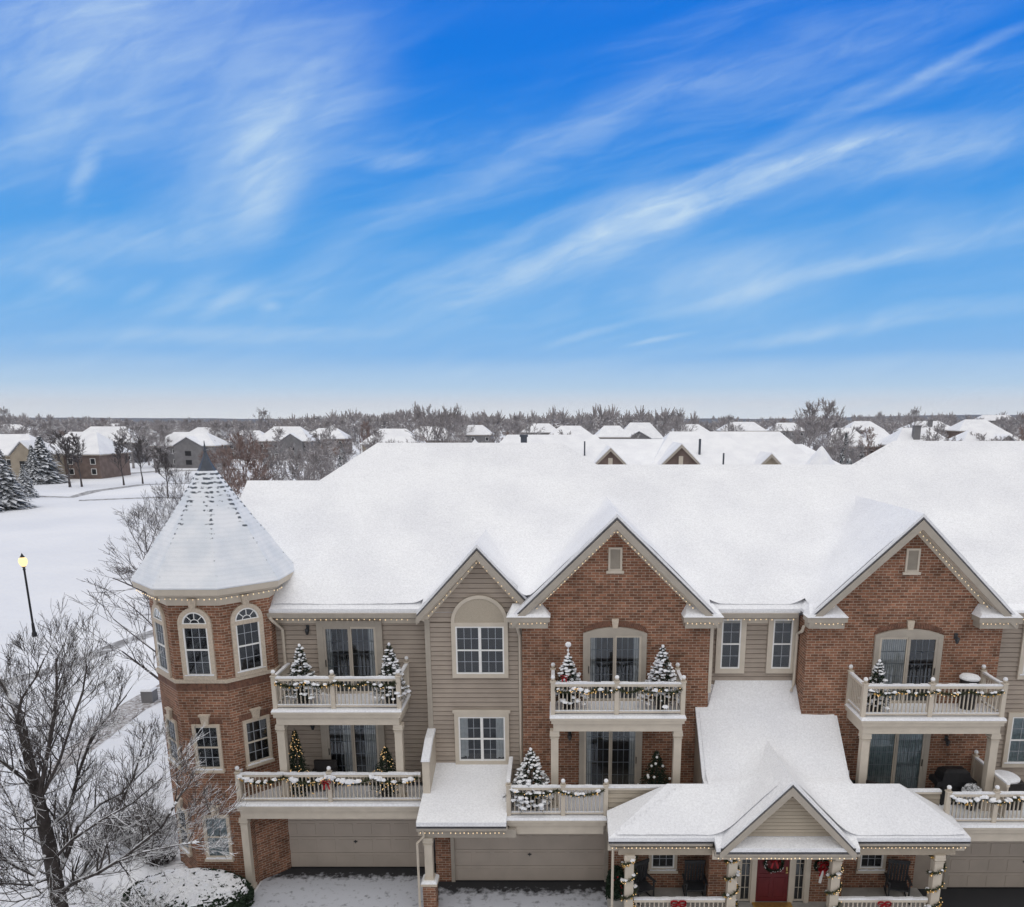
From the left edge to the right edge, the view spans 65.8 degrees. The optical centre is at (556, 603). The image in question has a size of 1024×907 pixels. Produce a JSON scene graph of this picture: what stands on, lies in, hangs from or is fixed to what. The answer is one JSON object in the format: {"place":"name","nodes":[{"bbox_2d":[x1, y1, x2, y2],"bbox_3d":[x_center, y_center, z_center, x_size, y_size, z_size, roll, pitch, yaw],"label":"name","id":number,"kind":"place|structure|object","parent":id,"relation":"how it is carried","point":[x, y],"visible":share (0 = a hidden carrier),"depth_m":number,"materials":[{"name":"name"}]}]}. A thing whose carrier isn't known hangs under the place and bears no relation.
{"place":"outdoors","nodes":[
{"label":"outdoors","id":0,"kind":"place"},
{"bbox_2d":[0,434,65,482],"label":"house","id":1,"kind":"structure","parent":0,"point":[14,449],"depth_m":183.03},
{"bbox_2d":[47,685,161,775],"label":"footpath","id":2,"kind":"structure","parent":0,"point":[132,706],"depth_m":39.79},
{"bbox_2d":[140,686,157,702],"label":"utility box","id":3,"kind":"object","parent":2,"relation":"on","point":[149,694],"visible":1,"depth_m":42.19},
{"bbox_2d":[257,426,319,460],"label":"house","id":4,"kind":"structure","parent":0,"point":[296,436],"depth_m":275.57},
{"bbox_2d":[311,428,352,453],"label":"house","id":5,"kind":"structure","parent":0,"point":[339,434],"depth_m":315.91,"materials":[{"name":"brick"}]},
{"bbox_2d":[248,863,435,906],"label":"driveway","id":6,"kind":"structure","parent":0,"point":[344,887],"depth_m":25.61,"materials":[{"name":"snow"}]},
{"bbox_2d":[0,427,1018,906],"bbox_3d":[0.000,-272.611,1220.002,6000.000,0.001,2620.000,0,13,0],"label":"ground","id":7,"kind":"structure","parent":0,"point":[54,541],"depth_m":63.42,"materials":[{"name":"snow"}]},
{"bbox_2d":[0,449,40,510],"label":"spruce tree","id":8,"kind":"object","parent":7,"relation":"on","point":[10,493],"visible":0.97,"depth_m":130.17,"materials":[{"name":"green plant"}]},
{"bbox_2d":[18,553,36,636],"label":"street lamp","id":9,"kind":"object","parent":7,"relation":"on","point":[22,561],"visible":0.97,"depth_m":54.23,"materials":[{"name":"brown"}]},
{"bbox_2d":[17,464,39,497],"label":"spruce tree","id":10,"kind":"object","parent":7,"relation":"on","point":[25,481],"visible":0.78,"depth_m":148.18,"materials":[{"name":"white plant"}]},
{"bbox_2d":[2,418,62,441],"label":"bare tree","id":11,"kind":"object","parent":7,"relation":"on","point":[26,425],"visible":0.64,"depth_m":231.89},
{"bbox_2d":[25,445,49,484],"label":"spruce tree","id":12,"kind":"object","parent":7,"relation":"on","point":[32,464],"visible":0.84,"depth_m":177.75,"materials":[{"name":"white plant"}]},
{"bbox_2d":[26,436,70,483],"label":"spruce tree","id":13,"kind":"object","parent":7,"relation":"on","point":[48,464],"visible":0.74,"depth_m":180.27,"materials":[{"name":"green plant"}]},
{"bbox_2d":[44,429,80,486],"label":"bare tree","id":14,"kind":"object","parent":7,"relation":"on","point":[63,440],"visible":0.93,"depth_m":169.60,"materials":[{"name":"grey plant"}]},
{"bbox_2d":[62,433,86,486],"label":"bare tree","id":15,"kind":"object","parent":7,"relation":"on","point":[76,450],"visible":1,"depth_m":170.41,"materials":[{"name":"grey plant"}]},
{"bbox_2d":[0,630,153,686],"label":"footpath","id":16,"kind":"structure","parent":7,"relation":"on","point":[122,643],"depth_m":51.94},
{"bbox_2d":[52,432,131,478],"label":"house","id":17,"kind":"structure","parent":7,"relation":"on","point":[96,463],"depth_m":195.60,"materials":[{"name":"brick"}]},
{"bbox_2d":[65,543,158,679],"bbox_3d":[-18.205,1.125,39.984,8.118,9.428,10.649,11,17,38],"label":"bare tree","id":18,"kind":"object","parent":7,"relation":"on","point":[127,570],"visible":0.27,"depth_m":38.74,"materials":[{"name":"grey plant"}]},
{"bbox_2d":[83,426,151,462],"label":"house","id":19,"kind":"structure","parent":7,"relation":"on","point":[106,431],"depth_m":263.51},
{"bbox_2d":[109,434,131,484],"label":"bare tree","id":20,"kind":"object","parent":7,"relation":"on","point":[121,449],"visible":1,"depth_m":174.61,"materials":[{"name":"grey plant"}]},
{"bbox_2d":[0,593,248,906],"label":"bare tree","id":21,"kind":"object","parent":7,"relation":"on","point":[37,784],"visible":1,"depth_m":21.08,"materials":[{"name":"grey plant"}]},
{"bbox_2d":[84,490,171,595],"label":"bare tree","id":22,"kind":"object","parent":7,"relation":"on","point":[145,525],"visible":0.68,"depth_m":59.70,"materials":[{"name":"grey plant"}]},
{"bbox_2d":[108,423,155,467],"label":"bare tree","id":23,"kind":"object","parent":7,"relation":"on","point":[131,433],"visible":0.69,"depth_m":232.38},
{"bbox_2d":[106,800,174,851],"bbox_3d":[-14.606,7.901,27.787,2.665,1.682,2.168,0,13,0],"label":"bare shrub","id":24,"kind":"object","parent":7,"relation":"on","point":[136,825],"visible":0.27,"depth_m":27.59,"materials":[{"name":"grey plant"}]},
{"bbox_2d":[131,436,152,483],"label":"bare tree","id":25,"kind":"object","parent":7,"relation":"on","point":[138,451],"visible":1,"depth_m":178.86,"materials":[{"name":"grey plant"}]},
{"bbox_2d":[108,848,187,892],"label":"snow bank","id":26,"kind":"structure","parent":7,"relation":"on","point":[115,879],"depth_m":26.27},
{"bbox_2d":[138,839,178,866],"bbox_3d":[-13.477,8.525,26.641,1.517,0.988,1.237,6,15,25],"label":"bare shrub","id":27,"kind":"object","parent":7,"relation":"on","point":[163,859],"visible":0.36,"depth_m":26.47,"materials":[{"name":"grey plant"}]},
{"bbox_2d":[140,479,182,541],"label":"bare tree","id":28,"kind":"object","parent":7,"relation":"on","point":[159,493],"visible":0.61,"depth_m":73.64,"materials":[{"name":"grey plant"}]},
{"bbox_2d":[149,444,176,497],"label":"bare tree","id":29,"kind":"object","parent":7,"relation":"on","point":[163,461],"visible":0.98,"depth_m":147.63,"materials":[{"name":"grey plant"}]},
{"bbox_2d":[155,460,191,521],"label":"bare tree","id":30,"kind":"object","parent":7,"relation":"on","point":[179,480],"visible":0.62,"depth_m":96.67,"materials":[{"name":"grey plant"}]},
{"bbox_2d":[120,867,254,906],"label":"rounded shrub","id":31,"kind":"object","parent":7,"relation":"on","point":[205,887],"visible":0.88,"depth_m":24.28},
{"bbox_2d":[149,432,231,467],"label":"house","id":32,"kind":"structure","parent":7,"relation":"on","point":[188,448],"depth_m":235.62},
{"bbox_2d":[210,445,247,493],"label":"bare tree","id":33,"kind":"object","parent":7,"relation":"on","point":[224,464],"visible":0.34,"depth_m":103.18,"materials":[{"name":"red plant"}]},
{"bbox_2d":[217,431,273,496],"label":"bare tree","id":34,"kind":"object","parent":7,"relation":"on","point":[241,453],"visible":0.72,"depth_m":82.79,"materials":[{"name":"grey plant"}]},
{"bbox_2d":[236,439,273,486],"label":"bare tree","id":35,"kind":"object","parent":7,"relation":"on","point":[254,465],"visible":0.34,"depth_m":90.68,"materials":[{"name":"grey plant"}]},
{"bbox_2d":[242,450,312,488],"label":"bare tree","id":36,"kind":"object","parent":7,"relation":"on","point":[272,463],"visible":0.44,"depth_m":86.62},
{"bbox_2d":[276,442,318,479],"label":"bare tree","id":37,"kind":"object","parent":7,"relation":"on","point":[297,461],"visible":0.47,"depth_m":92.33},
{"bbox_2d":[302,449,325,479],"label":"bare tree","id":38,"kind":"object","parent":7,"relation":"on","point":[317,458],"visible":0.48,"depth_m":98.72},
{"bbox_2d":[303,436,335,479],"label":"bare tree","id":39,"kind":"object","parent":7,"relation":"on","point":[324,446],"visible":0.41,"depth_m":135.28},
{"bbox_2d":[329,439,356,467],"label":"bare tree","id":40,"kind":"object","parent":7,"relation":"on","point":[346,450],"visible":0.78,"depth_m":168.15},
{"bbox_2d":[360,429,425,452],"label":"house","id":41,"kind":"structure","parent":7,"relation":"on","point":[402,435],"depth_m":213.42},
{"bbox_2d":[398,401,449,442],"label":"bare tree","id":42,"kind":"object","parent":7,"relation":"on","point":[418,416],"visible":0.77,"depth_m":165.28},
{"bbox_2d":[427,403,469,442],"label":"bare tree","id":43,"kind":"object","parent":7,"relation":"on","point":[455,419],"visible":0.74,"depth_m":167.08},
{"bbox_2d":[454,425,494,442],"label":"house","id":44,"kind":"structure","parent":7,"relation":"on","point":[479,433],"depth_m":323.90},
{"bbox_2d":[0,404,1023,442],"bbox_3d":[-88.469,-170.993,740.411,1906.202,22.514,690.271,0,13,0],"label":"woodland","id":45,"kind":"object","parent":7,"relation":"on","point":[553,419],"visible":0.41,"depth_m":461.70,"materials":[{"name":"plant"}]},
{"bbox_2d":[521,423,555,434],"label":"house","id":46,"kind":"structure","parent":7,"relation":"on","point":[548,428],"depth_m":353.52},
{"bbox_2d":[131,441,1023,906],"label":"apartment building","id":47,"kind":"structure","parent":7,"relation":"on","point":[769,735],"depth_m":24.93,"materials":[{"name":"brick"}]},
{"bbox_2d":[151,595,171,676],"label":"arched window","id":48,"kind":"structure","parent":47,"relation":"in","point":[158,617],"depth_m":24.32,"materials":[{"name":"stone"}]},
{"bbox_2d":[164,706,181,768],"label":"window","id":49,"kind":"structure","parent":47,"relation":"in","point":[172,723],"depth_m":25.08,"materials":[{"name":"stone"}]},
{"bbox_2d":[176,795,192,857],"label":"window","id":50,"kind":"structure","parent":47,"relation":"in","point":[187,849],"depth_m":25.73,"materials":[{"name":"glass"}]},
{"bbox_2d":[177,599,216,679],"bbox_3d":[-10.860,1.095,23.767,1.000,2.530,0.100,0,13,0],"label":"arched window","id":51,"kind":"structure","parent":47,"relation":"in","point":[195,632],"depth_m":23.82,"materials":[{"name":"glass"}]},
{"bbox_2d":[191,714,225,772],"bbox_3d":[-10.860,4.363,24.528,0.920,1.920,0.120,0,13,0],"label":"window","id":52,"kind":"structure","parent":47,"relation":"in","point":[210,750],"depth_m":24.58,"materials":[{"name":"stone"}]},
{"bbox_2d":[202,805,234,861],"bbox_3d":[-10.860,7.360,25.235,0.920,1.940,0.120,0,13,0],"label":"window","id":53,"kind":"structure","parent":47,"relation":"in","point":[216,856],"depth_m":25.29,"materials":[{"name":"glass"}]},
{"bbox_2d":[230,594,267,677],"bbox_3d":[-9.502,0.966,24.314,0.100,2.530,1.000,13,18,43],"label":"arched window","id":54,"kind":"structure","parent":47,"relation":"in","point":[246,620],"depth_m":24.35,"materials":[{"name":"glass"}]},
{"bbox_2d":[242,706,274,769],"bbox_3d":[-9.495,4.233,25.077,0.734,1.920,0.734,0,13,0],"label":"window","id":55,"kind":"structure","parent":47,"relation":"in","point":[256,730],"depth_m":25.12,"materials":[{"name":"stone"}]},
{"bbox_2d":[288,730,313,796],"bbox_3d":[-8.345,5.100,25.246,1.161,2.364,1.140,0,13,0],"label":"christmas tree","id":56,"kind":"object","parent":47,"relation":"on","point":[294,750],"visible":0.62,"depth_m":25.13,"materials":[{"name":"green plant"}]},
{"bbox_2d":[282,644,326,703],"bbox_3d":[-7.872,2.188,24.459,1.424,1.955,1.292,0,13,0],"label":"christmas tree","id":57,"kind":"object","parent":47,"relation":"on","point":[300,659],"visible":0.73,"depth_m":24.30,"materials":[{"name":"green plant"}]},
{"bbox_2d":[308,759,337,791],"bbox_3d":[-7.602,5.650,25.736,0.780,0.880,0.720,0,13,0],"label":"armchair","id":58,"kind":"object","parent":47,"relation":"on","point":[320,765],"visible":0.37,"depth_m":25.91,"materials":[{"name":"wicker"}]},
{"bbox_2d":[236,774,420,786],"bbox_3d":[-7.116,5.511,24.618,5.754,0.472,0.291,0,13,0],"label":"garland","id":59,"kind":"object","parent":47,"relation":"attached to","point":[341,781],"visible":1,"depth_m":24.57,"materials":[{"name":"white"}]},
{"bbox_2d":[274,679,396,689],"bbox_3d":[-6.734,2.482,24.093,3.827,0.388,0.282,0,13,0],"label":"garland","id":60,"kind":"object","parent":47,"relation":"attached to","point":[324,685],"visible":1,"depth_m":24.08,"materials":[{"name":"white"}]},
{"bbox_2d":[316,620,383,693],"bbox_3d":[-6.620,1.755,25.392,2.080,2.480,0.105,0,13,0],"label":"patio door","id":61,"kind":"structure","parent":47,"relation":"in","point":[345,647],"depth_m":25.35,"materials":[{"name":"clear glass"}]},
{"bbox_2d":[320,725,385,782],"bbox_3d":[-6.720,4.732,26.077,2.080,2.550,0.140,0,13,0],"label":"patio door","id":62,"kind":"structure","parent":47,"relation":"in","point":[356,748],"depth_m":26.11,"materials":[{"name":"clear glass"}]},
{"bbox_2d":[288,819,434,867],"bbox_3d":[-6.772,7.782,26.517,5.236,2.470,0.100,0,13,0],"label":"garage door","id":63,"kind":"structure","parent":47,"relation":"in","point":[314,843],"depth_m":26.59,"materials":[{"name":"metal"}]},
{"bbox_2d":[370,746,406,796],"bbox_3d":[-5.369,5.324,25.126,1.289,1.745,1.324,0,13,0],"label":"christmas tree","id":64,"kind":"object","parent":47,"relation":"on","point":[382,762],"visible":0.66,"depth_m":24.99,"materials":[{"name":"green plant"}]},
{"bbox_2d":[369,643,412,703],"bbox_3d":[-5.183,2.169,24.452,1.325,1.995,1.249,0,13,0],"label":"christmas tree","id":65,"kind":"object","parent":47,"relation":"on","point":[389,670],"visible":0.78,"depth_m":24.29,"materials":[{"name":"green plant"}]},
{"bbox_2d":[451,622,508,677],"bbox_3d":[-2.430,1.482,24.935,1.780,1.820,0.070,0,13,0],"label":"paired window","id":66,"kind":"structure","parent":47,"relation":"in","point":[479,649],"depth_m":24.94,"materials":[{"name":"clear glass"}]},
{"bbox_2d":[452,710,509,763],"bbox_3d":[-2.430,4.340,25.603,1.860,1.890,0.083,0,13,0],"label":"paired window","id":67,"kind":"structure","parent":47,"relation":"in","point":[481,736],"depth_m":25.61,"materials":[{"name":"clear glass"}]},
{"bbox_2d":[450,826,607,881],"bbox_3d":[-0.893,7.966,25.738,5.133,2.470,0.100,0,13,0],"label":"garage door","id":68,"kind":"structure","parent":47,"relation":"in","point":[525,857],"depth_m":25.83,"materials":[{"name":"metal"}]},
{"bbox_2d":[502,748,558,813],"bbox_3d":[-0.809,5.353,24.284,1.819,1.975,1.770,0,13,0],"label":"christmas tree","id":69,"kind":"object","parent":47,"relation":"on","point":[522,778],"visible":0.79,"depth_m":24.05,"materials":[{"name":"green plant"}]},
{"bbox_2d":[509,788,604,798],"bbox_3d":[0.021,5.707,23.767,2.911,0.421,0.275,0,13,0],"label":"garland","id":70,"kind":"object","parent":47,"relation":"attached to","point":[576,794],"visible":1,"depth_m":23.74,"materials":[{"name":"white"}]},
{"bbox_2d":[548,642,588,709],"bbox_3d":[0.352,2.199,24.077,1.261,2.110,1.333,0,13,0],"label":"christmas tree","id":71,"kind":"object","parent":47,"relation":"on","point":[567,669],"visible":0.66,"depth_m":23.93,"materials":[{"name":"green plant"}]},
{"bbox_2d":[579,732,642,784],"bbox_3d":[1.720,4.870,25.447,2.020,2.490,0.105,0,13,0],"label":"patio door","id":72,"kind":"structure","parent":47,"relation":"in","point":[616,757],"depth_m":25.50,"materials":[{"name":"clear glass"}]},
{"bbox_2d":[582,619,648,700],"bbox_3d":[1.806,1.799,24.727,2.089,2.700,0.115,0,13,0],"label":"patio door","id":73,"kind":"structure","parent":47,"relation":"in","point":[609,652],"depth_m":24.70,"materials":[{"name":"glass"}]},
{"bbox_2d":[555,686,682,694],"bbox_3d":[1.851,2.615,23.598,3.860,0.335,0.251,0,13,0],"label":"garland","id":74,"kind":"object","parent":47,"relation":"attached to","point":[587,691],"visible":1,"depth_m":23.58,"materials":[{"name":"white"}]},
{"bbox_2d":[620,855,638,906],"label":"garland","id":75,"kind":"object","parent":47,"relation":"attached to","point":[623,864],"visible":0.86,"depth_m":22.97,"materials":[{"name":"green"}]},
{"bbox_2d":[633,858,656,905],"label":"rocking chair","id":76,"kind":"object","parent":47,"relation":"on","point":[642,884],"visible":0.69,"depth_m":24.61,"materials":[{"name":"wood"}]},
{"bbox_2d":[636,750,670,783],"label":"christmas tree","id":77,"kind":"object","parent":47,"relation":"on","point":[654,762],"visible":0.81,"depth_m":24.89,"materials":[{"name":"green plant"}]},
{"bbox_2d":[635,645,679,709],"bbox_3d":[3.208,2.226,24.145,1.509,2.025,1.406,-10,17,-36],"label":"christmas tree","id":78,"kind":"object","parent":47,"relation":"on","point":[662,657],"visible":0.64,"depth_m":23.94,"materials":[{"name":"green plant"}]},
{"bbox_2d":[647,855,677,873],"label":"window","id":79,"kind":"structure","parent":47,"relation":"in","point":[658,864],"depth_m":25.01,"materials":[{"name":"beige glass"}]},
{"bbox_2d":[682,860,707,903],"bbox_3d":[4.292,8.592,24.683,0.720,1.239,1.009,0,13,0],"label":"rocking chair","id":80,"kind":"object","parent":47,"relation":"on","point":[695,884],"visible":0.88,"depth_m":24.65,"materials":[{"name":"wood"}]},
{"bbox_2d":[715,619,746,672],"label":"narrow window","id":81,"kind":"structure","parent":47,"relation":"in","point":[731,637],"depth_m":25.33,"materials":[{"name":"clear glass"}]},
{"bbox_2d":[736,860,811,906],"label":"front door","id":82,"kind":"structure","parent":47,"relation":"in","point":[791,884],"depth_m":24.36,"materials":[{"name":"wood"}]},
{"bbox_2d":[765,616,798,672],"bbox_3d":[7.205,1.303,25.304,0.940,1.960,0.070,0,13,0],"label":"narrow window","id":83,"kind":"structure","parent":47,"relation":"in","point":[781,636],"depth_m":25.32,"materials":[{"name":"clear glass"}]},
{"bbox_2d":[855,855,886,873],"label":"window","id":84,"kind":"structure","parent":47,"relation":"in","point":[866,864],"depth_m":25.01,"materials":[{"name":"beige glass"}]},
{"bbox_2d":[859,659,889,711],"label":"christmas tree","id":85,"kind":"object","parent":47,"relation":"on","point":[878,667],"visible":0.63,"depth_m":23.76,"materials":[{"name":"green plant"}]},
{"bbox_2d":[883,859,912,904],"bbox_3d":[10.647,8.592,24.683,0.720,1.239,1.009,3,14,11],"label":"rocking chair","id":86,"kind":"object","parent":47,"relation":"on","point":[895,884],"visible":0.86,"depth_m":24.65,"materials":[{"name":"wood"}]},
{"bbox_2d":[866,734,930,787],"bbox_3d":[10.800,4.916,25.252,2.100,2.490,0.105,0,13,0],"label":"patio door","id":87,"kind":"structure","parent":47,"relation":"in","point":[902,759],"depth_m":25.30,"materials":[{"name":"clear glass"}]},
{"bbox_2d":[871,620,944,702],"bbox_3d":[10.856,1.845,24.532,2.208,2.700,0.115,0,13,0],"label":"patio door","id":88,"kind":"structure","parent":47,"relation":"in","point":[909,655],"depth_m":24.48,"materials":[{"name":"glass"}]},
{"bbox_2d":[868,689,1004,698],"bbox_3d":[11.231,2.670,23.419,4.154,0.354,0.281,0,13,0],"label":"garland","id":89,"kind":"object","parent":47,"relation":"attached to","point":[954,694],"visible":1,"depth_m":23.40,"materials":[{"name":"white"}]},
{"bbox_2d":[928,766,976,804],"bbox_3d":[12.382,5.712,24.774,1.240,1.200,0.600,0,13,0],"label":"barbecue grill","id":90,"kind":"object","parent":47,"relation":"on","point":[956,778],"visible":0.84,"depth_m":24.48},
{"bbox_2d":[958,673,980,709],"bbox_3d":[12.628,2.725,24.275,0.594,1.145,0.594,0,13,0],"label":"patio table","id":91,"kind":"object","parent":47,"relation":"on","point":[966,678],"visible":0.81,"depth_m":24.09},
{"bbox_2d":[942,841,1023,888],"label":"garage door","id":92,"kind":"structure","parent":47,"relation":"in","point":[982,864],"depth_m":25.45,"materials":[{"name":"metal"}]},
{"bbox_2d":[950,795,1023,805],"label":"garland","id":93,"kind":"object","parent":47,"relation":"attached to","point":[1007,800],"visible":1,"depth_m":23.30,"materials":[{"name":"white"}]},
{"bbox_2d":[1001,712,1023,766],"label":"window","id":94,"kind":"structure","parent":47,"relation":"in","point":[1013,748],"depth_m":25.43,"materials":[{"name":"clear glass"}]},
{"bbox_2d":[781,398,835,450],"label":"bare tree","id":95,"kind":"object","parent":7,"relation":"on","point":[811,409],"visible":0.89,"depth_m":169.36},
{"bbox_2d":[804,397,860,461],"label":"bare tree","id":96,"kind":"object","parent":7,"relation":"on","point":[829,409],"visible":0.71,"depth_m":172.64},
{"bbox_2d":[825,432,855,463],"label":"bare tree","id":97,"kind":"object","parent":7,"relation":"on","point":[838,445],"visible":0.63,"depth_m":160.15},
{"bbox_2d":[811,428,872,463],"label":"house","id":98,"kind":"structure","parent":7,"relation":"on","point":[857,434],"depth_m":203.34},
{"bbox_2d":[949,429,1020,440],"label":"house","id":99,"kind":"structure","parent":7,"relation":"on","point":[989,433],"depth_m":200.31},
{"bbox_2d":[0,0,1023,418],"label":"sky","id":100,"kind":"structure","parent":0,"point":[228,209],"materials":[{"name":"blue"}]},
{"bbox_2d":[17,415,1021,423],"bbox_3d":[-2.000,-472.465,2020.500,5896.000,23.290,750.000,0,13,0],"label":"hills","id":101,"kind":"structure","parent":0,"point":[709,420],"depth_m":1969.43,"materials":[{"name":"grey wood"}]},
{"bbox_2d":[438,881,606,906],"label":"driveway","id":102,"kind":"structure","parent":0,"point":[522,894],"depth_m":25.29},
{"bbox_2d":[549,426,591,434],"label":"house","id":103,"kind":"structure","parent":0,"point":[577,430],"depth_m":286.14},
{"bbox_2d":[594,426,630,438],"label":"house","id":104,"kind":"structure","parent":0,"point":[611,432],"depth_m":246.25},
{"bbox_2d":[605,865,623,900],"bbox_3d":[1.845,8.754,24.768,0.702,1.171,0.761,0,13,0],"label":"evergreen shrub","id":105,"kind":"object","parent":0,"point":[618,889],"visible":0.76,"depth_m":24.57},
{"bbox_2d":[624,422,663,438],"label":"house","id":106,"kind":"structure","parent":0,"point":[645,430],"depth_m":266.90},
{"bbox_2d":[500,431,839,463],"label":"apartment building","id":107,"kind":"structure","parent":0,"point":[724,447],"depth_m":109.53,"materials":[{"name":"brick"}]},
{"bbox_2d":[716,422,766,430],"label":"house","id":108,"kind":"structure","parent":0,"point":[750,426],"depth_m":373.80,"materials":[{"name":"brick"}]},
{"bbox_2d":[766,423,804,443],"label":"house","id":109,"kind":"structure","parent":0,"point":[790,427],"depth_m":411.80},
{"bbox_2d":[877,425,948,447],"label":"house","id":110,"kind":"structure","parent":0,"point":[914,432],"depth_m":199.50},
{"bbox_2d":[918,888,1023,906],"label":"driveway","id":111,"kind":"structure","parent":0,"point":[982,897],"depth_m":25.13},
{"bbox_2d":[947,419,1001,438],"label":"house","id":112,"kind":"structure","parent":0,"point":[960,427],"depth_m":316.01,"materials":[{"name":"brick"}]},
{"bbox_2d":[995,770,1023,809],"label":"storage bin","id":113,"kind":"object","parent":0,"point":[1016,782],"visible":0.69,"depth_m":24.25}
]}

